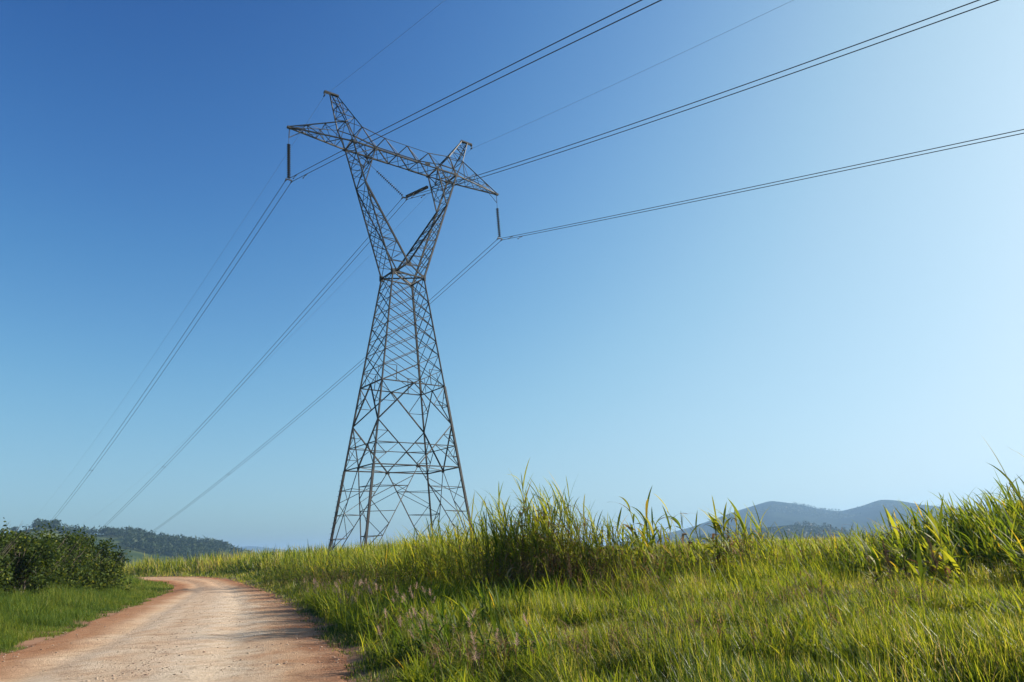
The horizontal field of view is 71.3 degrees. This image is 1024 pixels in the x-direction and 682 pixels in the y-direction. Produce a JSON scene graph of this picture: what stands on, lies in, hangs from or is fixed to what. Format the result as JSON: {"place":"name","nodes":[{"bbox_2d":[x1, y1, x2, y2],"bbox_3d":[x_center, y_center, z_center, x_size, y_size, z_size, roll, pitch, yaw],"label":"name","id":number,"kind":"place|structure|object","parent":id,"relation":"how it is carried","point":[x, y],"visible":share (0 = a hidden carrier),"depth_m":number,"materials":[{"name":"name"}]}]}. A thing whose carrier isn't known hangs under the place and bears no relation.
{"place":"outdoors","nodes":[
{"label":"outdoors","id":0,"kind":"place"},
{"bbox_2d":[0,574,173,654],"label":"verge grass","id":1,"kind":"structure","parent":0,"point":[21,615],"depth_m":26.61,"materials":[{"name":"green plant"}]},
{"bbox_2d":[0,529,23,597],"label":"dark shrub","id":2,"kind":"object","parent":1,"relation":"on","point":[4,577],"visible":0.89,"depth_m":31.14,"materials":[{"name":"green plant"}]},
{"bbox_2d":[11,528,194,567],"bbox_3d":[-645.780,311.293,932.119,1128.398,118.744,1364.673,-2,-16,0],"label":"hills","id":3,"kind":"structure","parent":0,"point":[135,553],"depth_m":780.79,"materials":[{"name":"green plant"}]},
{"bbox_2d":[0,519,255,559],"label":"woodland","id":4,"kind":"object","parent":3,"relation":"on","point":[180,546],"visible":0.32,"depth_m":841.24,"materials":[{"name":"green plant"}]},
{"bbox_2d":[0,577,354,681],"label":"dirt road","id":5,"kind":"structure","parent":0,"point":[89,650],"depth_m":14.62,"materials":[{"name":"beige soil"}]},
{"bbox_2d":[239,546,288,553],"bbox_3d":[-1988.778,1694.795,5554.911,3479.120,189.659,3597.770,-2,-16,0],"label":"hills","id":6,"kind":"structure","parent":0,"point":[252,547],"depth_m":5359.66,"materials":[{"name":"blue"}]},
{"bbox_2d":[384,606,434,641],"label":"seeding grass","id":7,"kind":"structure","parent":0,"point":[400,621],"depth_m":12.28,"materials":[{"name":"plant"}]},
{"bbox_2d":[377,608,493,650],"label":"seeding grass","id":8,"kind":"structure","parent":0,"point":[410,629],"depth_m":11.19,"materials":[{"name":"plant"}]},
{"bbox_2d":[0,0,1023,550],"label":"sky","id":9,"kind":"structure","parent":0,"point":[849,339],"materials":[{"name":"blue"}]},
{"bbox_2d":[1,518,1023,681],"bbox_3d":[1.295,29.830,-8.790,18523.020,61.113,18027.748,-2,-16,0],"label":"ground","id":10,"kind":"structure","parent":0,"point":[353,658],"depth_m":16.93,"materials":[{"name":"green plant"}]},
{"bbox_2d":[1,526,34,585],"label":"dark shrub","id":11,"kind":"object","parent":10,"relation":"on","point":[18,539],"visible":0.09,"depth_m":33.99,"materials":[{"name":"green plant"}]},
{"bbox_2d":[0,517,49,588],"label":"dark shrub","id":12,"kind":"object","parent":10,"relation":"on","point":[11,528],"visible":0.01,"depth_m":37.81,"materials":[{"name":"green plant"}]},
{"bbox_2d":[0,529,71,595],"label":"dark shrub","id":13,"kind":"object","parent":10,"relation":"on","point":[35,567],"visible":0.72,"depth_m":32.92,"materials":[{"name":"green plant"}]},
{"bbox_2d":[26,521,99,592],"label":"dark shrub","id":14,"kind":"object","parent":10,"relation":"on","point":[69,569],"visible":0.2,"depth_m":37.07,"materials":[{"name":"green plant"}]},
{"bbox_2d":[55,527,113,591],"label":"dark shrub","id":15,"kind":"object","parent":10,"relation":"on","point":[94,565],"visible":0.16,"depth_m":39.61,"materials":[{"name":"green plant"}]},
{"bbox_2d":[70,538,131,591],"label":"dark shrub","id":16,"kind":"object","parent":10,"relation":"on","point":[112,566],"visible":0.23,"depth_m":42.02,"materials":[{"name":"green plant"}]},
{"bbox_2d":[259,547,302,586],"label":"cane grass clump","id":17,"kind":"object","parent":10,"relation":"on","point":[268,575],"visible":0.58,"depth_m":47.62,"materials":[{"name":"green plant"}]},
{"bbox_2d":[274,545,324,587],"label":"cane grass clump","id":18,"kind":"object","parent":10,"relation":"on","point":[306,562],"visible":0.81,"depth_m":42.85,"materials":[{"name":"green plant"}]},
{"bbox_2d":[303,578,329,601],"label":"seeding grass","id":19,"kind":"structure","parent":10,"relation":"on","point":[314,588],"depth_m":24.05,"materials":[{"name":"plant"}]},
{"bbox_2d":[291,546,345,587],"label":"cane grass clump","id":20,"kind":"object","parent":10,"relation":"on","point":[328,562],"visible":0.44,"depth_m":37.09,"materials":[{"name":"green plant"}]},
{"bbox_2d":[317,546,373,584],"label":"cane grass clump","id":21,"kind":"object","parent":10,"relation":"on","point":[337,561],"visible":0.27,"depth_m":34.15,"materials":[{"name":"green plant"}]},
{"bbox_2d":[333,578,378,607],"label":"seeding grass","id":22,"kind":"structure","parent":10,"relation":"on","point":[337,586],"depth_m":20.38,"materials":[{"name":"plant"}]},
{"bbox_2d":[339,579,381,618],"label":"seeding grass","id":23,"kind":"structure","parent":10,"relation":"on","point":[369,588],"depth_m":18.41,"materials":[{"name":"plant"}]},
{"bbox_2d":[339,543,391,583],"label":"cane grass clump","id":24,"kind":"object","parent":10,"relation":"on","point":[357,562],"visible":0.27,"depth_m":31.42,"materials":[{"name":"green plant"}]},
{"bbox_2d":[349,539,416,591],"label":"cane grass clump","id":25,"kind":"object","parent":10,"relation":"on","point":[378,570],"visible":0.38,"depth_m":24.93,"materials":[{"name":"green plant"}]},
{"bbox_2d":[360,535,408,580],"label":"cane grass clump","id":26,"kind":"object","parent":10,"relation":"on","point":[383,561],"visible":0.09,"depth_m":29.31,"materials":[{"name":"green plant"}]},
{"bbox_2d":[356,591,425,631],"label":"cane grass clump","id":27,"kind":"object","parent":10,"relation":"on","point":[396,610],"visible":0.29,"depth_m":14.62,"materials":[{"name":"green plant"}]},
{"bbox_2d":[287,90,498,557],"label":"transmission tower","id":28,"kind":"structure","parent":10,"relation":"on","point":[396,271],"depth_m":57.10,"materials":[{"name":"metal"}]},
{"bbox_2d":[34,0,444,517],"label":"earth wire","id":29,"kind":"object","parent":28,"relation":"attached to","point":[280,163],"visible":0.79,"depth_m":60.05,"materials":[{"name":"metal"}]},
{"bbox_2d":[285,143,291,182],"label":"suspension insulator","id":30,"kind":"object","parent":28,"relation":"hanging from","point":[288,160],"visible":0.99,"depth_m":54.42,"materials":[{"name":"grey ceramic"}]},
{"bbox_2d":[42,0,641,530],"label":"conductor wire","id":31,"kind":"object","parent":30,"relation":"hanging from","point":[370,136],"visible":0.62,"depth_m":38.85,"materials":[{"name":"grey metal"}]},
{"bbox_2d":[46,0,661,528],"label":"conductor wire","id":32,"kind":"object","parent":30,"relation":"hanging from","point":[408,122],"visible":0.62,"depth_m":38.02,"materials":[{"name":"grey metal"}]},
{"bbox_2d":[376,171,407,200],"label":"suspension insulator","id":33,"kind":"object","parent":28,"relation":"hanging from","point":[406,198],"visible":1,"depth_m":59.82,"materials":[{"name":"grey ceramic"}]},
{"bbox_2d":[94,0,978,534],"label":"conductor wire","id":34,"kind":"object","parent":33,"relation":"hanging from","point":[642,120],"visible":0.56,"depth_m":36.97,"materials":[{"name":"grey metal"}]},
{"bbox_2d":[107,0,998,524],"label":"conductor wire","id":35,"kind":"object","parent":33,"relation":"hanging from","point":[649,122],"visible":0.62,"depth_m":35.76,"materials":[{"name":"grey metal"}]},
{"bbox_2d":[406,184,433,197],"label":"suspension insulator","id":36,"kind":"object","parent":28,"relation":"hanging from","point":[418,190],"visible":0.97,"depth_m":61.30,"materials":[{"name":"grey ceramic"}]},
{"bbox_2d":[57,0,792,536],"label":"earth wire","id":37,"kind":"object","parent":28,"relation":"attached to","point":[517,128],"visible":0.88,"depth_m":56.41,"materials":[{"name":"metal"}]},
{"bbox_2d":[496,208,502,240],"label":"suspension insulator","id":38,"kind":"object","parent":28,"relation":"hanging from","point":[498,219],"visible":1,"depth_m":66.14,"materials":[{"name":"grey ceramic"}]},
{"bbox_2d":[126,133,1023,549],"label":"conductor wire","id":39,"kind":"object","parent":38,"relation":"hanging from","point":[664,207],"visible":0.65,"depth_m":47.48,"materials":[{"name":"grey metal"}]},
{"bbox_2d":[132,129,1023,544],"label":"conductor wire","id":40,"kind":"object","parent":38,"relation":"hanging from","point":[662,205],"visible":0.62,"depth_m":47.03,"materials":[{"name":"grey metal"}]},
{"bbox_2d":[370,530,435,582],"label":"cane grass clump","id":41,"kind":"object","parent":10,"relation":"on","point":[398,555],"visible":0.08,"depth_m":27.57,"materials":[{"name":"green plant"}]},
{"bbox_2d":[375,582,435,620],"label":"seeding grass","id":42,"kind":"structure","parent":10,"relation":"on","point":[411,595],"depth_m":15.57,"materials":[{"name":"plant"}]},
{"bbox_2d":[369,533,449,592],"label":"cane grass clump","id":43,"kind":"object","parent":10,"relation":"on","point":[423,566],"visible":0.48,"depth_m":22.77,"materials":[{"name":"green plant"}]},
{"bbox_2d":[375,604,466,665],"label":"cane grass clump","id":44,"kind":"object","parent":10,"relation":"on","point":[418,643],"visible":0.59,"depth_m":10.65,"materials":[{"name":"green plant"}]},
{"bbox_2d":[394,516,462,583],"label":"cane grass clump","id":45,"kind":"object","parent":10,"relation":"on","point":[410,556],"visible":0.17,"depth_m":25.39,"materials":[{"name":"green plant"}]},
{"bbox_2d":[402,514,480,586],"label":"cane grass clump","id":46,"kind":"object","parent":10,"relation":"on","point":[439,549],"visible":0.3,"depth_m":23.73,"materials":[{"name":"green plant"}]},
{"bbox_2d":[421,581,491,646],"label":"cane grass clump","id":47,"kind":"object","parent":10,"relation":"on","point":[465,625],"visible":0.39,"depth_m":12.03,"materials":[{"name":"green plant"}]},
{"bbox_2d":[428,502,498,587],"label":"cane grass clump","id":48,"kind":"object","parent":10,"relation":"on","point":[452,561],"visible":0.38,"depth_m":21.44,"materials":[{"name":"green plant"}]},
{"bbox_2d":[445,502,526,590],"bbox_3d":[-0.710,5.881,19.712,2.211,2.777,2.274,11,-21,-38],"label":"cane grass clump","id":49,"kind":"object","parent":10,"relation":"on","point":[479,558],"visible":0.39,"depth_m":19.57,"materials":[{"name":"green plant"}]},
{"bbox_2d":[452,490,544,595],"bbox_3d":[-0.194,5.554,19.349,2.852,3.132,3.048,-2,-16,0],"label":"cane grass clump","id":50,"kind":"object","parent":10,"relation":"on","point":[496,557],"visible":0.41,"depth_m":19.14,"materials":[{"name":"green plant"}]},
{"bbox_2d":[469,575,538,624],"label":"cane grass clump","id":51,"kind":"object","parent":10,"relation":"on","point":[493,600],"visible":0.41,"depth_m":13.57,"materials":[{"name":"green plant"}]},
{"bbox_2d":[469,614,540,680],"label":"seeding grass","id":52,"kind":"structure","parent":10,"relation":"on","point":[476,654],"depth_m":8.73,"materials":[{"name":"plant"}]},
{"bbox_2d":[465,606,561,664],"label":"cane grass clump","id":53,"kind":"object","parent":10,"relation":"on","point":[499,627],"visible":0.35,"depth_m":9.62,"materials":[{"name":"green plant"}]},
{"bbox_2d":[481,458,581,594],"bbox_3d":[0.427,4.959,18.881,2.972,3.831,3.052,13,-23,-43],"label":"cane grass clump","id":54,"kind":"object","parent":10,"relation":"on","point":[533,531],"visible":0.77,"depth_m":18.32,"materials":[{"name":"green plant"}]},
{"bbox_2d":[508,476,603,584],"bbox_3d":[1.324,5.379,19.663,2.815,3.358,2.587,-14,-20,35],"label":"cane grass clump","id":55,"kind":"object","parent":10,"relation":"on","point":[569,520],"visible":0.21,"depth_m":19.48,"materials":[{"name":"green plant"}]},
{"bbox_2d":[567,552,574,593],"bbox_3d":[1.308,5.374,16.022,0.247,1.248,0.261,4,-17,-20],"label":"seed spike","id":56,"kind":"object","parent":10,"relation":"on","point":[569,567],"visible":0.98,"depth_m":16.09,"materials":[{"name":"plant"}]},
{"bbox_2d":[545,500,625,587],"bbox_3d":[1.912,5.396,18.481,2.138,2.583,2.551,-10,-18,24],"label":"cane grass clump","id":57,"kind":"object","parent":10,"relation":"on","point":[582,558],"visible":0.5,"depth_m":18.15,"materials":[{"name":"green plant"}]},
{"bbox_2d":[563,510,634,590],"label":"cane grass clump","id":58,"kind":"object","parent":10,"relation":"on","point":[612,552],"visible":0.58,"depth_m":17.76,"materials":[{"name":"green plant"}]},
{"bbox_2d":[580,517,656,578],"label":"cane grass clump","id":59,"kind":"object","parent":10,"relation":"on","point":[627,530],"visible":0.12,"depth_m":19.49,"materials":[{"name":"green plant"}]},
{"bbox_2d":[602,531,665,587],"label":"cane grass clump","id":60,"kind":"object","parent":10,"relation":"on","point":[628,566],"visible":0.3,"depth_m":18.04,"materials":[{"name":"green plant"}]},
{"bbox_2d":[604,521,676,568],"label":"cane grass clump","id":61,"kind":"object","parent":10,"relation":"on","point":[646,549],"visible":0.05,"depth_m":21.55,"materials":[{"name":"green plant"}]},
{"bbox_2d":[614,485,671,578],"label":"cane grass clump","id":62,"kind":"object","parent":10,"relation":"on","point":[631,528],"visible":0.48,"depth_m":19.25,"materials":[{"name":"green plant"}]},
{"bbox_2d":[627,505,679,573],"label":"cane grass clump","id":63,"kind":"object","parent":10,"relation":"on","point":[659,537],"visible":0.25,"depth_m":20.22,"materials":[{"name":"green plant"}]},
{"bbox_2d":[301,524,1015,681],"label":"dry stems","id":64,"kind":"object","parent":10,"relation":"on","point":[569,644],"visible":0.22,"depth_m":10.48,"materials":[{"name":"plant"}]},
{"bbox_2d":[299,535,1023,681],"bbox_3d":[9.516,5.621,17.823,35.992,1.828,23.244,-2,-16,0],"label":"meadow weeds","id":65,"kind":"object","parent":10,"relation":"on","point":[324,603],"visible":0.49,"depth_m":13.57,"materials":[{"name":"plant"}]},
{"bbox_2d":[648,513,698,573],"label":"cane grass clump","id":66,"kind":"object","parent":10,"relation":"on","point":[681,521],"visible":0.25,"depth_m":21.01,"materials":[{"name":"green plant"}]},
{"bbox_2d":[651,529,710,566],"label":"cane grass clump","id":67,"kind":"object","parent":10,"relation":"on","point":[682,546],"visible":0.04,"depth_m":22.68,"materials":[{"name":"green plant"}]},
{"bbox_2d":[656,535,713,577],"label":"cane grass clump","id":68,"kind":"object","parent":10,"relation":"on","point":[683,554],"visible":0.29,"depth_m":18.31,"materials":[{"name":"green plant"}]},
{"bbox_2d":[663,526,728,571],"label":"cane grass clump","id":69,"kind":"object","parent":10,"relation":"on","point":[677,553],"visible":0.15,"depth_m":20.55,"materials":[{"name":"green plant"}]},
{"bbox_2d":[656,495,745,578],"bbox_3d":[4.811,5.066,18.052,2.211,2.555,1.767,-2,-16,0],"label":"cane grass clump","id":70,"kind":"object","parent":10,"relation":"on","point":[718,529],"visible":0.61,"depth_m":17.93,"materials":[{"name":"green plant"}]},
{"bbox_2d":[693,510,764,566],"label":"cane grass clump","id":71,"kind":"object","parent":10,"relation":"on","point":[736,539],"visible":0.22,"depth_m":18.96,"materials":[{"name":"green plant"}]},
{"bbox_2d":[708,535,777,560],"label":"cane grass clump","id":72,"kind":"object","parent":10,"relation":"on","point":[738,548],"visible":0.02,"depth_m":22.49,"materials":[{"name":"green plant"}]},
{"bbox_2d":[711,500,785,562],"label":"cane grass clump","id":73,"kind":"object","parent":10,"relation":"on","point":[752,534],"visible":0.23,"depth_m":20.55,"materials":[{"name":"green plant"}]},
{"bbox_2d":[725,531,791,567],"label":"cane grass clump","id":74,"kind":"object","parent":10,"relation":"on","point":[755,548],"visible":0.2,"depth_m":18.52,"materials":[{"name":"green plant"}]},
{"bbox_2d":[740,516,788,558],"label":"cane grass clump","id":75,"kind":"object","parent":10,"relation":"on","point":[773,539],"visible":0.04,"depth_m":22.07,"materials":[{"name":"green plant"}]},
{"bbox_2d":[750,529,824,568],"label":"cane grass clump","id":76,"kind":"object","parent":10,"relation":"on","point":[799,552],"visible":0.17,"depth_m":19.14,"materials":[{"name":"green plant"}]},
{"bbox_2d":[765,530,825,560],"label":"cane grass clump","id":77,"kind":"object","parent":10,"relation":"on","point":[796,544],"visible":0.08,"depth_m":21.72,"materials":[{"name":"green plant"}]},
{"bbox_2d":[780,533,848,563],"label":"cane grass clump","id":78,"kind":"object","parent":10,"relation":"on","point":[823,546],"visible":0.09,"depth_m":19.87,"materials":[{"name":"green plant"}]},
{"bbox_2d":[818,522,870,559],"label":"cane grass clump","id":79,"kind":"object","parent":10,"relation":"on","point":[846,538],"visible":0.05,"depth_m":21.14,"materials":[{"name":"green plant"}]},
{"bbox_2d":[823,521,905,572],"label":"cane grass clump","id":80,"kind":"object","parent":10,"relation":"on","point":[863,548],"visible":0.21,"depth_m":17.57,"materials":[{"name":"green plant"}]},
{"bbox_2d":[827,510,922,568],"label":"cane grass clump","id":81,"kind":"object","parent":10,"relation":"on","point":[881,540],"visible":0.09,"depth_m":18.84,"materials":[{"name":"green plant"}]},
{"bbox_2d":[835,534,920,583],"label":"cane grass clump","id":82,"kind":"object","parent":10,"relation":"on","point":[860,555],"visible":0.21,"depth_m":15.63,"materials":[{"name":"green plant"}]},
{"bbox_2d":[881,541,895,586],"bbox_3d":[6.255,3.861,11.822,0.256,1.139,0.223,1,-17,-11],"label":"seed spike","id":83,"kind":"object","parent":10,"relation":"on","point":[885,554],"visible":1,"depth_m":11.87,"materials":[{"name":"plant"}]},
{"bbox_2d":[851,509,937,587],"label":"cane grass clump","id":84,"kind":"object","parent":10,"relation":"on","point":[877,562],"visible":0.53,"depth_m":12.34,"materials":[{"name":"green plant"}]},
{"bbox_2d":[855,504,937,553],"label":"cane grass clump","id":85,"kind":"object","parent":10,"relation":"on","point":[910,528],"visible":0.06,"depth_m":19.88,"materials":[{"name":"green plant"}]},
{"bbox_2d":[873,517,983,570],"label":"cane grass clump","id":86,"kind":"object","parent":10,"relation":"on","point":[906,540],"visible":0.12,"depth_m":16.84,"materials":[{"name":"green plant"}]},
{"bbox_2d":[925,536,944,581],"bbox_3d":[6.774,3.673,11.359,0.311,1.197,0.252,8,-20,-32],"label":"seed spike","id":87,"kind":"object","parent":10,"relation":"on","point":[934,558],"visible":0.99,"depth_m":11.41,"materials":[{"name":"plant"}]},
{"bbox_2d":[886,501,990,560],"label":"cane grass clump","id":88,"kind":"object","parent":10,"relation":"on","point":[927,514],"visible":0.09,"depth_m":17.86,"materials":[{"name":"green plant"}]},
{"bbox_2d":[897,492,982,536],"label":"cane grass clump","id":89,"kind":"object","parent":10,"relation":"on","point":[917,521],"visible":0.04,"depth_m":19.76,"materials":[{"name":"green plant"}]},
{"bbox_2d":[903,494,985,591],"bbox_3d":[7.622,3.709,12.788,1.219,1.872,1.197,-2,-16,0],"label":"cane grass clump","id":90,"kind":"object","parent":10,"relation":"on","point":[943,554],"visible":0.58,"depth_m":12.80,"materials":[{"name":"green plant"}]},
{"bbox_2d":[908,516,1020,582],"bbox_3d":[9.262,4.484,14.867,2.467,1.622,2.426,-2,-16,0],"label":"cane grass clump","id":91,"kind":"object","parent":10,"relation":"on","point":[963,551],"visible":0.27,"depth_m":14.55,"materials":[{"name":"green plant"}]},
{"bbox_2d":[916,472,1023,564],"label":"cane grass clump","id":92,"kind":"object","parent":10,"relation":"on","point":[966,512],"visible":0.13,"depth_m":17.43,"materials":[{"name":"green plant"}]},
{"bbox_2d":[924,495,1023,572],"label":"cane grass clump","id":93,"kind":"object","parent":10,"relation":"on","point":[990,527],"visible":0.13,"depth_m":16.07,"materials":[{"name":"green plant"}]},
{"bbox_2d":[942,487,1022,551],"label":"cane grass clump","id":94,"kind":"object","parent":10,"relation":"on","point":[982,506],"visible":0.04,"depth_m":19.00,"materials":[{"name":"green plant"}]},
{"bbox_2d":[952,477,1023,551],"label":"cane grass clump","id":95,"kind":"object","parent":10,"relation":"on","point":[1010,500],"visible":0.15,"depth_m":17.25,"materials":[{"name":"green plant"}]},
{"bbox_2d":[959,508,1023,579],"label":"cane grass clump","id":96,"kind":"object","parent":10,"relation":"on","point":[1011,542],"visible":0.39,"depth_m":14.26,"materials":[{"name":"green plant"}]},
{"bbox_2d":[968,491,1023,562],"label":"cane grass clump","id":97,"kind":"object","parent":10,"relation":"on","point":[1013,516],"visible":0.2,"depth_m":15.83,"materials":[{"name":"green plant"}]},
{"bbox_2d":[979,435,1023,554],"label":"cane grass clump","id":98,"kind":"object","parent":10,"relation":"on","point":[1013,488],"visible":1,"depth_m":8.87,"materials":[{"name":"green plant"}]},
{"bbox_2d":[980,474,1023,541],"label":"cane grass clump","id":99,"kind":"object","parent":10,"relation":"on","point":[1006,500],"visible":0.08,"depth_m":19.13,"materials":[{"name":"green plant"}]},
{"bbox_2d":[988,528,1023,586],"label":"cane grass clump","id":100,"kind":"object","parent":10,"relation":"on","point":[1014,561],"visible":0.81,"depth_m":12.74,"materials":[{"name":"green plant"}]},
{"bbox_2d":[694,525,864,541],"bbox_3d":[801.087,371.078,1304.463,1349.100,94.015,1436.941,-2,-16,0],"label":"hills","id":101,"kind":"structure","parent":0,"point":[775,527],"depth_m":1296.41,"materials":[{"name":"blue"}]},
{"bbox_2d":[663,521,955,544],"bbox_3d":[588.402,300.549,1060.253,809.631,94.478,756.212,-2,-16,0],"label":"woodland","id":102,"kind":"object","parent":101,"relation":"on","point":[828,528],"visible":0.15,"depth_m":1270.68,"materials":[{"name":"green plant"}]},
{"bbox_2d":[619,500,1006,545],"bbox_3d":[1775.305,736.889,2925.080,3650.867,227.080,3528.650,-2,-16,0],"label":"hills","id":103,"kind":"structure","parent":0,"point":[770,518],"depth_m":2573.44,"materials":[{"name":"blue"}]},
{"bbox_2d":[743,501,1004,518],"bbox_3d":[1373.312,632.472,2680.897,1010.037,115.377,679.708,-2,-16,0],"label":"woodland","id":104,"kind":"object","parent":103,"relation":"on","point":[835,514],"visible":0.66,"depth_m":2701.19,"materials":[{"name":"green plant"}]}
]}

